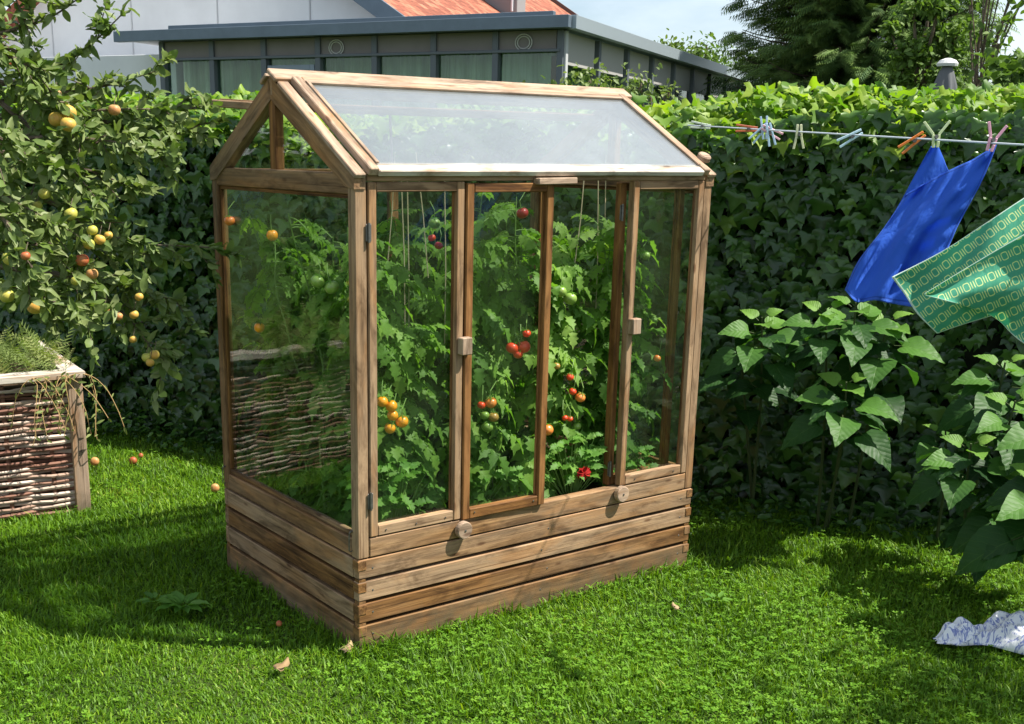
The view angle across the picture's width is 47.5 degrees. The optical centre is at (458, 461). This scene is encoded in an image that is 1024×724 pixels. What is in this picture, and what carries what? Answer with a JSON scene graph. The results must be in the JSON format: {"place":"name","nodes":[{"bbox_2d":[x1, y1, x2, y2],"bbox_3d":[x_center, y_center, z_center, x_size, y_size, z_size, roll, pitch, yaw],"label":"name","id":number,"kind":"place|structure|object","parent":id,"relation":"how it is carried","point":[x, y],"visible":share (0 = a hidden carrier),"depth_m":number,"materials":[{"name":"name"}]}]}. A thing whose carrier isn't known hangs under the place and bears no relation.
{"place":"outdoors","nodes":[
{"label":"outdoors","id":0,"kind":"place"},
{"bbox_2d":[0,423,1023,723],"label":"ground","id":1,"kind":"structure","parent":0,"point":[194,687],"depth_m":3.89,"materials":[{"name":"green plant"}]},
{"bbox_2d":[0,341,90,519],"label":"raised bed","id":2,"kind":"object","parent":1,"relation":"on","point":[38,477],"visible":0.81,"depth_m":5.24,"materials":[{"name":"brown wicker"}]},
{"bbox_2d":[0,320,126,445],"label":"feathery plant","id":3,"kind":"object","parent":2,"relation":"in","point":[11,354],"visible":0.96,"depth_m":5.22,"materials":[{"name":"green plant"}]},
{"bbox_2d":[90,457,98,465],"bbox_3d":[-1.912,-0.003,6.108,0.047,0.046,0.041,1,15,0],"label":"fallen apple","id":4,"kind":"object","parent":1,"relation":"on","point":[94,461],"visible":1,"depth_m":6.09,"materials":[{"name":"yellow food"}]},
{"bbox_2d":[0,0,244,415],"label":"apple tree","id":5,"kind":"object","parent":1,"relation":"on","point":[28,224],"visible":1,"depth_m":3.87,"materials":[{"name":"green plant"}]},
{"bbox_2d":[129,457,136,463],"bbox_3d":[-1.717,-0.007,6.134,0.041,0.041,0.034,1,15,0],"label":"fallen apple","id":6,"kind":"object","parent":1,"relation":"on","point":[133,460],"visible":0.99,"depth_m":6.12,"materials":[{"name":"food"}]},
{"bbox_2d":[136,591,172,603],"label":"weed","id":7,"kind":"object","parent":1,"relation":"on","point":[150,595],"visible":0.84,"depth_m":4.25,"materials":[{"name":"green plant"}]},
{"bbox_2d":[155,591,208,612],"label":"weed","id":8,"kind":"object","parent":1,"relation":"on","point":[176,598],"visible":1,"depth_m":4.19,"materials":[{"name":"green plant"}]},
{"bbox_2d":[211,483,219,491],"bbox_3d":[-1.185,0.126,5.658,0.043,0.043,0.037,1,15,0],"label":"fallen apple","id":9,"kind":"object","parent":1,"relation":"on","point":[215,487],"visible":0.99,"depth_m":5.64,"materials":[{"name":"food"}]},
{"bbox_2d":[276,620,281,626],"bbox_3d":[-0.624,0.563,4.045,0.022,0.021,0.018,1,15,0],"label":"fallen apple","id":10,"kind":"object","parent":1,"relation":"on","point":[278,623],"visible":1,"depth_m":4.04,"materials":[{"name":"red food"}]},
{"bbox_2d":[271,657,289,671],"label":"fallen leaf","id":11,"kind":"object","parent":1,"relation":"on","point":[282,665],"visible":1,"depth_m":3.72,"materials":[{"name":"beige plant"}]},
{"bbox_2d":[0,0,577,100],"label":"white house","id":12,"kind":"structure","parent":1,"relation":"on","point":[62,35],"depth_m":19.67,"materials":[{"name":"grey paint"}]},
{"bbox_2d":[338,640,352,652],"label":"fallen leaf","id":13,"kind":"object","parent":1,"relation":"on","point":[345,649],"visible":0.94,"depth_m":3.87,"materials":[{"name":"beige plant"}]},
{"bbox_2d":[113,11,753,123],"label":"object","id":14,"kind":"structure","parent":1,"relation":"on","point":[225,59],"depth_m":14.97,"materials":[{"name":"grey metal"}]},
{"bbox_2d":[210,68,715,652],"bbox_3d":[0.023,-0.485,4.489,1.600,1.894,1.083,-10,18,-34],"label":"greenhouse","id":15,"kind":"object","parent":1,"relation":"on","point":[464,556],"visible":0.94,"depth_m":4.15,"materials":[{"name":"brown wood"}]},
{"bbox_2d":[219,185,347,526],"bbox_3d":[-0.608,-0.397,4.060,0.017,1.084,0.947,-10,18,-34],"label":"side window","id":16,"kind":"structure","parent":15,"relation":"in","point":[221,188],"depth_m":4.38,"materials":[{"name":"brown wood"}]},
{"bbox_2d":[387,152,395,259],"bbox_3d":[-0.246,-0.935,4.280,0.007,0.400,0.045,13,19,38],"label":"support string","id":17,"kind":"object","parent":15,"relation":"hanging from","point":[391,214],"visible":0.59,"depth_m":4.29,"materials":[{"name":"beige fabric"}]},
{"bbox_2d":[401,181,404,322],"bbox_3d":[-0.190,-0.696,4.006,0.018,0.580,0.006,1,15,0],"label":"support string","id":18,"kind":"object","parent":15,"relation":"hanging from","point":[403,249],"visible":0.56,"depth_m":3.99,"materials":[{"name":"beige fabric"}]},
{"bbox_2d":[407,181,409,326],"bbox_3d":[-0.172,-0.611,3.979,0.011,0.730,0.012,1,15,0],"label":"support string","id":19,"kind":"object","parent":15,"relation":"hanging from","point":[408,254],"visible":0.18,"depth_m":3.95,"materials":[{"name":"beige fabric"}]},
{"bbox_2d":[365,182,471,536],"bbox_3d":[-0.129,-0.326,3.772,0.393,1.136,0.060,-10,18,-34],"label":"door","id":20,"kind":"structure","parent":15,"relation":"in","point":[460,345],"depth_m":3.78,"materials":[{"name":"brown wood"}]},
{"bbox_2d":[415,152,428,277],"bbox_3d":[-0.131,-0.899,4.248,0.055,0.450,0.006,-6,16,-24],"label":"support string","id":21,"kind":"object","parent":15,"relation":"hanging from","point":[423,225],"visible":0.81,"depth_m":4.26,"materials":[{"name":"beige fabric"}]},
{"bbox_2d":[444,181,445,357],"bbox_3d":[-0.047,-0.671,4.017,0.011,0.630,0.012,1,15,0],"label":"support string","id":22,"kind":"object","parent":15,"relation":"hanging from","point":[445,267],"visible":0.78,"depth_m":4.01,"materials":[{"name":"beige fabric"}]},
{"bbox_2d":[256,440,673,577],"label":"soil","id":23,"kind":"structure","parent":15,"relation":"in","point":[591,485],"depth_m":4.57,"materials":[{"name":"brown soil"}]},
{"bbox_2d":[224,201,327,499],"bbox_3d":[-0.584,-0.333,4.419,0.463,1.285,0.489,-12,20,-40],"label":"tomato plant","id":24,"kind":"object","parent":23,"relation":"on","point":[282,443],"visible":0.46,"depth_m":4.34,"materials":[{"name":"green plant"}]},
{"bbox_2d":[253,238,346,513],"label":"tomato plant","id":25,"kind":"object","parent":23,"relation":"on","point":[301,344],"visible":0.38,"depth_m":4.21,"materials":[{"name":"green plant"}]},
{"bbox_2d":[280,213,395,517],"bbox_3d":[-0.420,-0.259,4.098,0.438,1.219,0.592,1,15,0],"label":"tomato plant","id":26,"kind":"object","parent":23,"relation":"on","point":[319,303],"visible":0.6,"depth_m":4.02,"materials":[{"name":"green plant"}]},
{"bbox_2d":[309,201,449,527],"bbox_3d":[-0.233,-0.278,4.046,0.524,1.240,0.462,-10,18,-35],"label":"tomato plant","id":27,"kind":"object","parent":23,"relation":"on","point":[396,353],"visible":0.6,"depth_m":3.90,"materials":[{"name":"green plant"}]},
{"bbox_2d":[338,449,444,520],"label":"herb plant","id":28,"kind":"object","parent":23,"relation":"on","point":[404,472],"visible":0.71,"depth_m":3.94,"materials":[{"name":"green plant"}]},
{"bbox_2d":[376,201,449,479],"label":"tomato plant","id":29,"kind":"object","parent":23,"relation":"on","point":[396,239],"visible":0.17,"depth_m":4.52,"materials":[{"name":"green plant"}]},
{"bbox_2d":[388,192,553,511],"bbox_3d":[0.029,-0.333,4.229,0.583,1.271,0.482,-4,16,-18],"label":"tomato plant","id":30,"kind":"object","parent":23,"relation":"on","point":[488,393],"visible":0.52,"depth_m":4.14,"materials":[{"name":"green plant"}]},
{"bbox_2d":[439,465,523,504],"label":"herb plant","id":31,"kind":"object","parent":23,"relation":"on","point":[499,473],"visible":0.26,"depth_m":4.22,"materials":[{"name":"green plant"}]},
{"bbox_2d":[430,192,536,461],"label":"tomato plant","id":32,"kind":"object","parent":23,"relation":"on","point":[509,256],"visible":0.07,"depth_m":4.86,"materials":[{"name":"green plant"}]},
{"bbox_2d":[474,197,607,498],"bbox_3d":[0.300,-0.351,4.401,0.568,1.278,0.529,1,15,0],"label":"tomato plant","id":33,"kind":"object","parent":23,"relation":"on","point":[564,324],"visible":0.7,"depth_m":4.31,"materials":[{"name":"green plant"}]},
{"bbox_2d":[515,422,630,495],"bbox_3d":[0.409,-0.004,4.472,0.522,0.261,0.310,-8,17,-29],"label":"nasturtium","id":34,"kind":"object","parent":23,"relation":"on","point":[581,470],"visible":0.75,"depth_m":4.39,"materials":[{"name":"green plant"}]},
{"bbox_2d":[556,204,672,486],"bbox_3d":[0.556,-0.401,4.625,0.504,1.231,0.489,-10,18,-34],"label":"tomato plant","id":35,"kind":"object","parent":23,"relation":"on","point":[594,401],"visible":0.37,"depth_m":4.54,"materials":[{"name":"green plant"}]},
{"bbox_2d":[594,437,659,470],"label":"herb plant","id":36,"kind":"object","parent":23,"relation":"on","point":[645,454],"visible":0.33,"depth_m":4.60,"materials":[{"name":"green plant"}]},
{"bbox_2d":[460,183,553,519],"bbox_3d":[0.163,-0.374,3.982,0.362,1.136,0.032,-9,18,-33],"label":"door","id":37,"kind":"structure","parent":15,"relation":"in","point":[537,498],"depth_m":3.98,"materials":[{"name":"brown wood"}]},
{"bbox_2d":[575,181,583,261],"bbox_3d":[0.450,-0.895,4.299,0.007,0.330,0.045,13,19,38],"label":"support string","id":38,"kind":"object","parent":15,"relation":"hanging from","point":[580,219],"visible":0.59,"depth_m":4.30,"materials":[{"name":"beige fabric"}]},
{"bbox_2d":[595,181,598,327],"bbox_3d":[0.530,-0.777,4.444,0.018,0.630,0.006,1,15,0],"label":"support string","id":39,"kind":"object","parent":15,"relation":"hanging from","point":[597,234],"visible":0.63,"depth_m":4.41,"materials":[{"name":"beige fabric"}]},
{"bbox_2d":[602,155,606,269],"bbox_3d":[0.583,-0.967,4.635,0.011,0.500,0.012,1,15,0],"label":"support string","id":40,"kind":"object","parent":15,"relation":"hanging from","point":[605,196],"visible":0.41,"depth_m":4.61,"materials":[{"name":"beige fabric"}]},
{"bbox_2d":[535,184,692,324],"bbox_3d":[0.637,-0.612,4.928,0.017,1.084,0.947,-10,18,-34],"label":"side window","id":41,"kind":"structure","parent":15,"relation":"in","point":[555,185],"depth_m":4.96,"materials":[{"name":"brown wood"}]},
{"bbox_2d":[603,182,684,484],"bbox_3d":[0.710,-0.487,4.434,0.374,1.132,0.038,-12,20,-40],"label":"door","id":42,"kind":"structure","parent":15,"relation":"in","point":[622,188],"depth_m":4.42,"materials":[{"name":"brown wood"}]},
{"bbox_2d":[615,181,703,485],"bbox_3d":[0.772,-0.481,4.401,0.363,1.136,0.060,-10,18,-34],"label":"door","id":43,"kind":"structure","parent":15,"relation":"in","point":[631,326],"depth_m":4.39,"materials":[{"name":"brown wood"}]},
{"bbox_2d":[0,76,1023,530],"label":"ivy hedge","id":44,"kind":"object","parent":1,"relation":"on","point":[790,230],"visible":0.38,"depth_m":5.45,"materials":[{"name":"green plant"}]},
{"bbox_2d":[0,434,1023,723],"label":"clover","id":45,"kind":"object","parent":1,"relation":"on","point":[634,648],"visible":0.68,"depth_m":3.86,"materials":[{"name":"green plant"}]},
{"bbox_2d":[83,396,975,546],"bbox_3d":[-0.060,-0.012,6.043,7.325,0.256,0.519,6,16,20],"label":"ground cover","id":46,"kind":"object","parent":1,"relation":"on","point":[704,496],"visible":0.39,"depth_m":5.50,"materials":[{"name":"green plant"}]},
{"bbox_2d":[522,57,669,103],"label":"climbing rose","id":47,"kind":"object","parent":1,"relation":"on","point":[591,82],"visible":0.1,"depth_m":9.82,"materials":[{"name":"green plant"}]},
{"bbox_2d":[620,73,683,107],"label":"climbing rose","id":48,"kind":"object","parent":1,"relation":"on","point":[667,94],"visible":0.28,"depth_m":10.03,"materials":[{"name":"green plant"}]},
{"bbox_2d":[672,602,679,609],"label":"fallen leaf","id":49,"kind":"object","parent":1,"relation":"on","point":[676,607],"visible":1,"depth_m":4.25,"materials":[{"name":"beige plant"}]},
{"bbox_2d":[654,28,768,85],"bbox_3d":[5.966,-8.237,28.618,4.042,4.628,4.562,1,15,0],"label":"broadleaf tree","id":50,"kind":"object","parent":1,"relation":"on","point":[699,52],"visible":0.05,"depth_m":27.46,"materials":[{"name":"green plant"}]},
{"bbox_2d":[703,591,732,601],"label":"weed","id":51,"kind":"object","parent":1,"relation":"on","point":[721,593],"visible":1,"depth_m":4.33,"materials":[{"name":"green plant"}]},
{"bbox_2d":[698,308,804,513],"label":"broad leaf plant","id":52,"kind":"object","parent":1,"relation":"on","point":[750,360],"visible":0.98,"depth_m":5.02,"materials":[{"name":"green plant"}]},
{"bbox_2d":[699,0,1020,112],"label":"spruce tree","id":53,"kind":"object","parent":1,"relation":"on","point":[839,42],"visible":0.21,"depth_m":17.97,"materials":[{"name":"green plant"}]},
{"bbox_2d":[778,296,944,530],"bbox_3d":[1.639,-0.144,4.837,0.628,1.108,0.691,1,15,0],"label":"broad leaf plant","id":54,"kind":"object","parent":1,"relation":"on","point":[854,341],"visible":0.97,"depth_m":4.72,"materials":[{"name":"green plant"}]},
{"bbox_2d":[871,0,977,98],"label":"broadleaf tree","id":55,"kind":"object","parent":1,"relation":"on","point":[916,56],"visible":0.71,"depth_m":13.90,"materials":[{"name":"green plant"}]},
{"bbox_2d":[933,58,958,89],"bbox_3d":[3.779,-1.986,9.289,0.279,2.357,0.279,7,16,22],"label":"chimney","id":56,"kind":"object","parent":1,"relation":"on","point":[946,78],"visible":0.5,"depth_m":8.97,"materials":[{"name":"silver metal"}]},
{"bbox_2d":[904,390,1023,583],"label":"broad leaf plant","id":57,"kind":"object","parent":1,"relation":"on","point":[960,495],"visible":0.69,"depth_m":4.36,"materials":[{"name":"green plant"}]},
{"bbox_2d":[909,354,1023,543],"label":"broad leaf plant","id":58,"kind":"object","parent":1,"relation":"on","point":[959,414],"visible":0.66,"depth_m":4.62,"materials":[{"name":"green plant"}]},
{"bbox_2d":[933,611,1023,654],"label":"fallen cloth","id":59,"kind":"object","parent":1,"relation":"on","point":[1002,630],"visible":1,"depth_m":3.96,"materials":[{"name":"white fabric"}]},
{"bbox_2d":[952,0,1023,90],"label":"young tree","id":60,"kind":"object","parent":1,"relation":"on","point":[1008,17],"visible":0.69,"depth_m":11.23,"materials":[{"name":"green plant"}]},
{"bbox_2d":[954,401,1023,575],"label":"broad leaf plant","id":61,"kind":"object","parent":1,"relation":"on","point":[1000,543],"visible":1,"depth_m":3.99,"materials":[{"name":"green plant"}]},
{"bbox_2d":[971,47,1023,91],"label":"young tree","id":62,"kind":"object","parent":1,"relation":"on","point":[1004,70],"visible":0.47,"depth_m":9.38,"materials":[{"name":"green plant"}]},
{"bbox_2d":[5,0,1023,84],"label":"sky","id":63,"kind":"structure","parent":0,"point":[648,19],"materials":[{"name":"white"}]},
{"bbox_2d":[687,125,1023,145],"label":"clothes line","id":64,"kind":"object","parent":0,"point":[999,143],"visible":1,"depth_m":3.69,"materials":[{"name":"white plastic"}]},
{"bbox_2d":[690,121,710,128],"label":"clothes peg","id":65,"kind":"object","parent":64,"relation":"attached to","point":[702,126],"visible":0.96,"depth_m":4.92,"materials":[{"name":"white plastic"}]},
{"bbox_2d":[735,124,757,131],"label":"clothes peg","id":66,"kind":"object","parent":64,"relation":"attached to","point":[748,128],"visible":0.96,"depth_m":4.53,"materials":[{"name":"orange plastic"}]},
{"bbox_2d":[748,123,768,143],"bbox_3d":[1.151,-1.259,4.449,0.075,0.078,0.012,1,15,0],"label":"clothes peg","id":67,"kind":"object","parent":64,"relation":"attached to","point":[753,134],"visible":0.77,"depth_m":4.45,"materials":[{"name":"blue plastic"}]},
{"bbox_2d":[760,116,767,139],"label":"clothes peg","id":68,"kind":"object","parent":64,"relation":"attached to","point":[762,131],"visible":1,"depth_m":4.42,"materials":[{"name":"blue plastic"}]},
{"bbox_2d":[766,123,775,146],"bbox_3d":[1.185,-1.239,4.397,0.047,0.088,0.012,1,15,0],"label":"clothes peg","id":69,"kind":"object","parent":64,"relation":"attached to","point":[768,133],"visible":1,"depth_m":4.39,"materials":[{"name":"blue plastic"}]},
{"bbox_2d":[761,124,782,139],"bbox_3d":[1.190,-1.249,4.400,0.087,0.058,0.012,1,15,0],"label":"clothes peg","id":70,"kind":"object","parent":64,"relation":"attached to","point":[764,130],"visible":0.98,"depth_m":4.40,"materials":[{"name":"pink plastic"}]},
{"bbox_2d":[792,124,803,148],"bbox_3d":[1.232,-1.173,4.189,0.043,0.087,0.012,1,15,0],"label":"clothes peg","id":71,"kind":"object","parent":64,"relation":"attached to","point":[797,135],"visible":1,"depth_m":4.19,"materials":[{"name":"beige plastic"}]},
{"bbox_2d":[837,129,862,147],"bbox_3d":[1.297,-1.072,3.846,0.086,0.063,0.012,1,15,0],"label":"clothes peg","id":72,"kind":"object","parent":64,"relation":"attached to","point":[852,136],"visible":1,"depth_m":3.84,"materials":[{"name":"blue plastic"}]},
{"bbox_2d":[897,131,925,154],"bbox_3d":[1.377,-0.969,3.526,0.082,0.070,0.012,1,15,0],"label":"clothes peg","id":73,"kind":"object","parent":64,"relation":"attached to","point":[914,140],"visible":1,"depth_m":3.52,"materials":[{"name":"orange plastic"}]},
{"bbox_2d":[845,145,996,306],"bbox_3d":[1.320,-0.680,3.327,0.340,0.446,0.432,1,15,0],"label":"blue cloth","id":74,"kind":"object","parent":64,"relation":"hanging from","point":[922,224],"visible":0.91,"depth_m":3.32,"materials":[{"name":"fabric"}]},
{"bbox_2d":[923,120,950,147],"bbox_3d":[1.412,-0.969,3.431,0.081,0.079,0.012,1,15,0],"label":"clothes peg","id":75,"kind":"object","parent":64,"relation":"attached to","point":[934,137],"visible":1,"depth_m":3.43,"materials":[{"name":"green plastic"}]},
{"bbox_2d":[892,198,1023,342],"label":"green cloth","id":76,"kind":"object","parent":64,"relation":"hanging from","point":[976,274],"visible":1,"depth_m":2.90,"materials":[{"name":"green fabric"}]},
{"bbox_2d":[986,121,1007,151],"bbox_3d":[1.482,-0.895,3.197,0.057,0.081,0.012,1,15,0],"label":"clothes peg","id":77,"kind":"object","parent":64,"relation":"attached to","point":[991,139],"visible":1,"depth_m":3.19,"materials":[{"name":"pink plastic"}]}
]}

